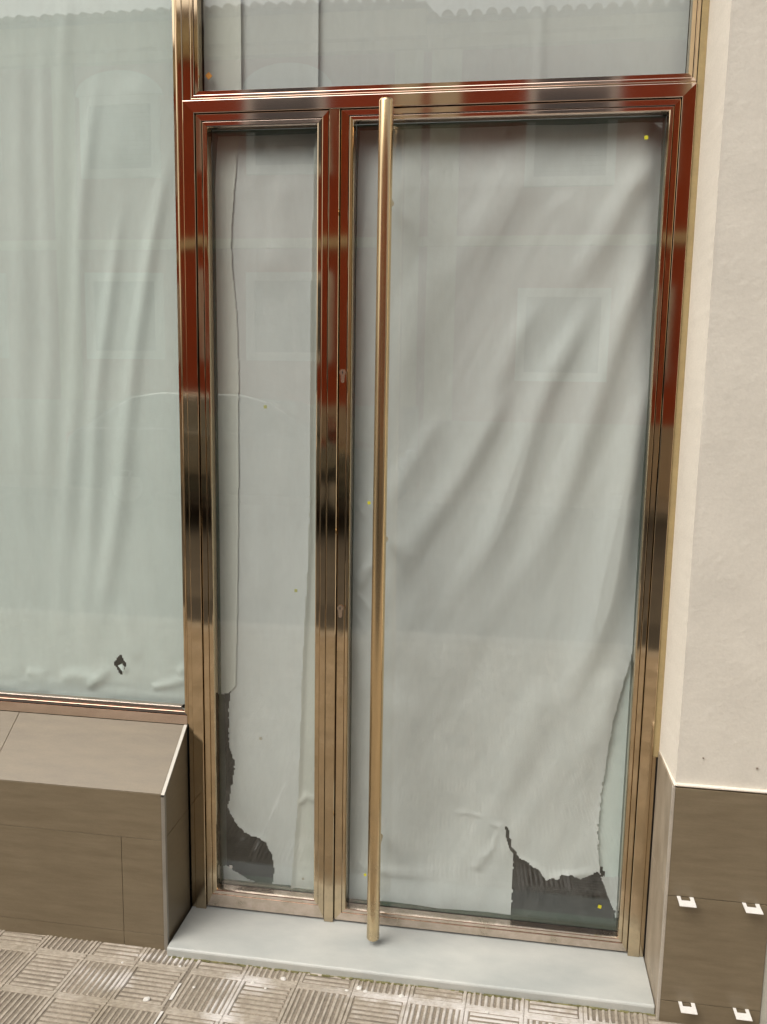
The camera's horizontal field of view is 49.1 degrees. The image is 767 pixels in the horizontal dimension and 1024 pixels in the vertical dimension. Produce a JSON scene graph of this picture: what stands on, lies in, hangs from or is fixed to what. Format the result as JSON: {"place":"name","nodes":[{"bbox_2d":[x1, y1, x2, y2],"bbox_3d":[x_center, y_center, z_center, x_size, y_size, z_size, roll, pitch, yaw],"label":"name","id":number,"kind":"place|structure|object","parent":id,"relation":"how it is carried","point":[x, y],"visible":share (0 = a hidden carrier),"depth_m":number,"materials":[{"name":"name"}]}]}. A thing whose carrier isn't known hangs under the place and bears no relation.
{"place":"outdoors","nodes":[
{"label":"outdoors","id":0,"kind":"place"},
{"bbox_2d":[0,930,680,1023],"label":"pavement","id":1,"kind":"structure","parent":0,"point":[45,979],"depth_m":2.11,"materials":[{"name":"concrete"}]},
{"bbox_2d":[0,711,189,950],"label":"tiled plinth","id":2,"kind":"structure","parent":1,"relation":"on","point":[94,831],"depth_m":2.29,"materials":[{"name":"tile"}]},
{"bbox_2d":[154,983,181,1023],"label":"mortar joint","id":3,"kind":"object","parent":1,"relation":"on","point":[170,998],"visible":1,"depth_m":2.10,"materials":[{"name":"paint"}]},
{"bbox_2d":[167,905,654,1015],"bbox_3d":[0.062,1.193,2.276,1.266,0.036,0.249,2,8,8],"label":"doorstep","id":4,"kind":"object","parent":1,"relation":"on","point":[576,976],"visible":0.97,"depth_m":2.23,"materials":[{"name":"stone"}]},
{"bbox_2d":[643,0,766,1023],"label":"building wall","id":5,"kind":"structure","parent":1,"relation":"on","point":[707,956],"depth_m":1.92,"materials":[{"name":"beige paint"}]},
{"bbox_2d":[677,896,696,907],"bbox_3d":[0.715,0.920,1.980,0.038,0.002,0.037,2,11,8],"label":"tile clip","id":6,"kind":"object","parent":5,"relation":"attached to","point":[685,903],"visible":1,"depth_m":1.98,"materials":[{"name":"white plastic"}]},
{"bbox_2d":[678,1001,697,1014],"bbox_3d":[0.732,1.192,2.017,0.038,0.002,0.036,2,9,8],"label":"tile clip","id":7,"kind":"object","parent":5,"relation":"attached to","point":[688,1010],"visible":1,"depth_m":2.01,"materials":[{"name":"white plastic"}]},
{"bbox_2d":[733,1008,751,1020],"bbox_3d":[0.855,1.197,1.999,0.036,0.002,0.036,2,9,8],"label":"tile clip","id":8,"kind":"object","parent":5,"relation":"attached to","point":[746,1016],"visible":1,"depth_m":1.99,"materials":[{"name":"white plastic"}]},
{"bbox_2d":[742,902,763,914],"bbox_3d":[0.862,0.925,1.958,0.038,0.002,0.037,2,11,8],"label":"tile clip","id":9,"kind":"object","parent":5,"relation":"attached to","point":[756,910],"visible":1,"depth_m":1.95,"materials":[{"name":"white plastic"}]},
{"bbox_2d":[190,890,643,956],"bbox_3d":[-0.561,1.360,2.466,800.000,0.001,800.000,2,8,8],"label":"ground","id":10,"kind":"structure","parent":0,"point":[191,900],"depth_m":2.83,"materials":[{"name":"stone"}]},
{"bbox_2d":[0,0,690,931],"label":"shop room","id":11,"kind":"object","parent":10,"relation":"on","point":[532,886],"depth_m":2.58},
{"bbox_3d":[0.000,-2.097,1.940,17.000,6.630,0.490,2,8,8],"label":"upper wall","id":12,"kind":"object","parent":10,"relation":"on","visible":0},
{"bbox_2d":[0,0,701,956],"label":"shopfront","id":13,"kind":"object","parent":12,"relation":"attached to","point":[330,116],"visible":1,"depth_m":2.16,"materials":[{"name":"brown metal"}]},
{"bbox_2d":[0,0,184,703],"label":"paper sheet","id":14,"kind":"object","parent":13,"relation":"attached to","point":[91,589],"visible":0.98,"depth_m":2.29,"materials":[{"name":"white paper"}]},
{"bbox_2d":[0,0,188,724],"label":"window frame","id":15,"kind":"structure","parent":13,"relation":"in","point":[161,712],"depth_m":2.36,"materials":[{"name":"brown metal"}]},
{"bbox_2d":[205,72,211,79],"bbox_3d":[-0.442,-1.103,2.122,0.019,0.019,0.001,2,8,8],"label":"sticker","id":16,"kind":"object","parent":13,"relation":"attached to","point":[208,75],"visible":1,"depth_m":2.12,"materials":[{"name":"orange paper"}]},
{"bbox_2d":[203,0,240,90],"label":"paper sheet","id":17,"kind":"object","parent":13,"relation":"attached to","point":[222,42],"visible":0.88,"depth_m":2.12,"materials":[{"name":"white paper"}]},
{"bbox_2d":[212,130,239,692],"bbox_3d":[-0.423,-0.243,2.281,0.072,1.530,0.031,2,8,8],"label":"paper sheet","id":18,"kind":"object","parent":13,"relation":"attached to","point":[227,338],"visible":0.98,"depth_m":2.26,"materials":[{"name":"white paper"}]},
{"bbox_2d":[196,110,328,917],"bbox_3d":[-0.315,0.069,2.286,0.343,2.162,0.086,2,8,8],"label":"door leaf","id":19,"kind":"structure","parent":13,"relation":"in","point":[218,894],"depth_m":2.25,"materials":[{"name":"brown metal"}]},
{"bbox_2d":[211,128,314,884],"bbox_3d":[-0.318,0.050,2.308,0.303,2.114,0.033,2,8,8],"label":"paper sheet","id":20,"kind":"object","parent":13,"relation":"attached to","point":[271,225],"visible":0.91,"depth_m":2.27,"materials":[{"name":"white paper"}]},
{"bbox_2d":[241,0,318,89],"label":"paper sheet","id":21,"kind":"object","parent":13,"relation":"attached to","point":[279,43],"visible":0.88,"depth_m":2.11,"materials":[{"name":"white paper"}]},
{"bbox_2d":[291,133,316,893],"bbox_3d":[-0.210,0.060,2.271,0.080,2.107,0.007,2,8,8],"label":"paper sheet","id":22,"kind":"object","parent":13,"relation":"attached to","point":[303,863],"visible":0.69,"depth_m":2.33,"materials":[{"name":"white paper"}]},
{"bbox_2d":[318,0,689,86],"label":"paper sheet","id":23,"kind":"object","parent":13,"relation":"attached to","point":[370,42],"visible":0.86,"depth_m":2.04,"materials":[{"name":"white paper"}]},
{"bbox_2d":[348,115,666,914],"bbox_3d":[0.289,0.077,2.220,0.776,2.124,0.063,2,8,8],"label":"paper sheet","id":24,"kind":"object","parent":13,"relation":"attached to","point":[522,301],"visible":0.91,"depth_m":2.18,"materials":[{"name":"white paper"}]},
{"bbox_2d":[334,97,680,951],"bbox_3d":[0.274,0.098,2.151,0.802,2.162,0.182,2,8,8],"label":"door leaf","id":25,"kind":"structure","parent":13,"relation":"in","point":[384,117],"depth_m":2.13,"materials":[{"name":"brown metal"}]},
{"bbox_2d":[597,649,633,876],"bbox_3d":[0.614,0.634,2.242,0.094,0.800,0.002,2,8,8],"label":"paper sheet","id":26,"kind":"object","parent":13,"relation":"attached to","point":[610,819],"visible":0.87,"depth_m":2.26,"materials":[{"name":"white paper"}]}
]}

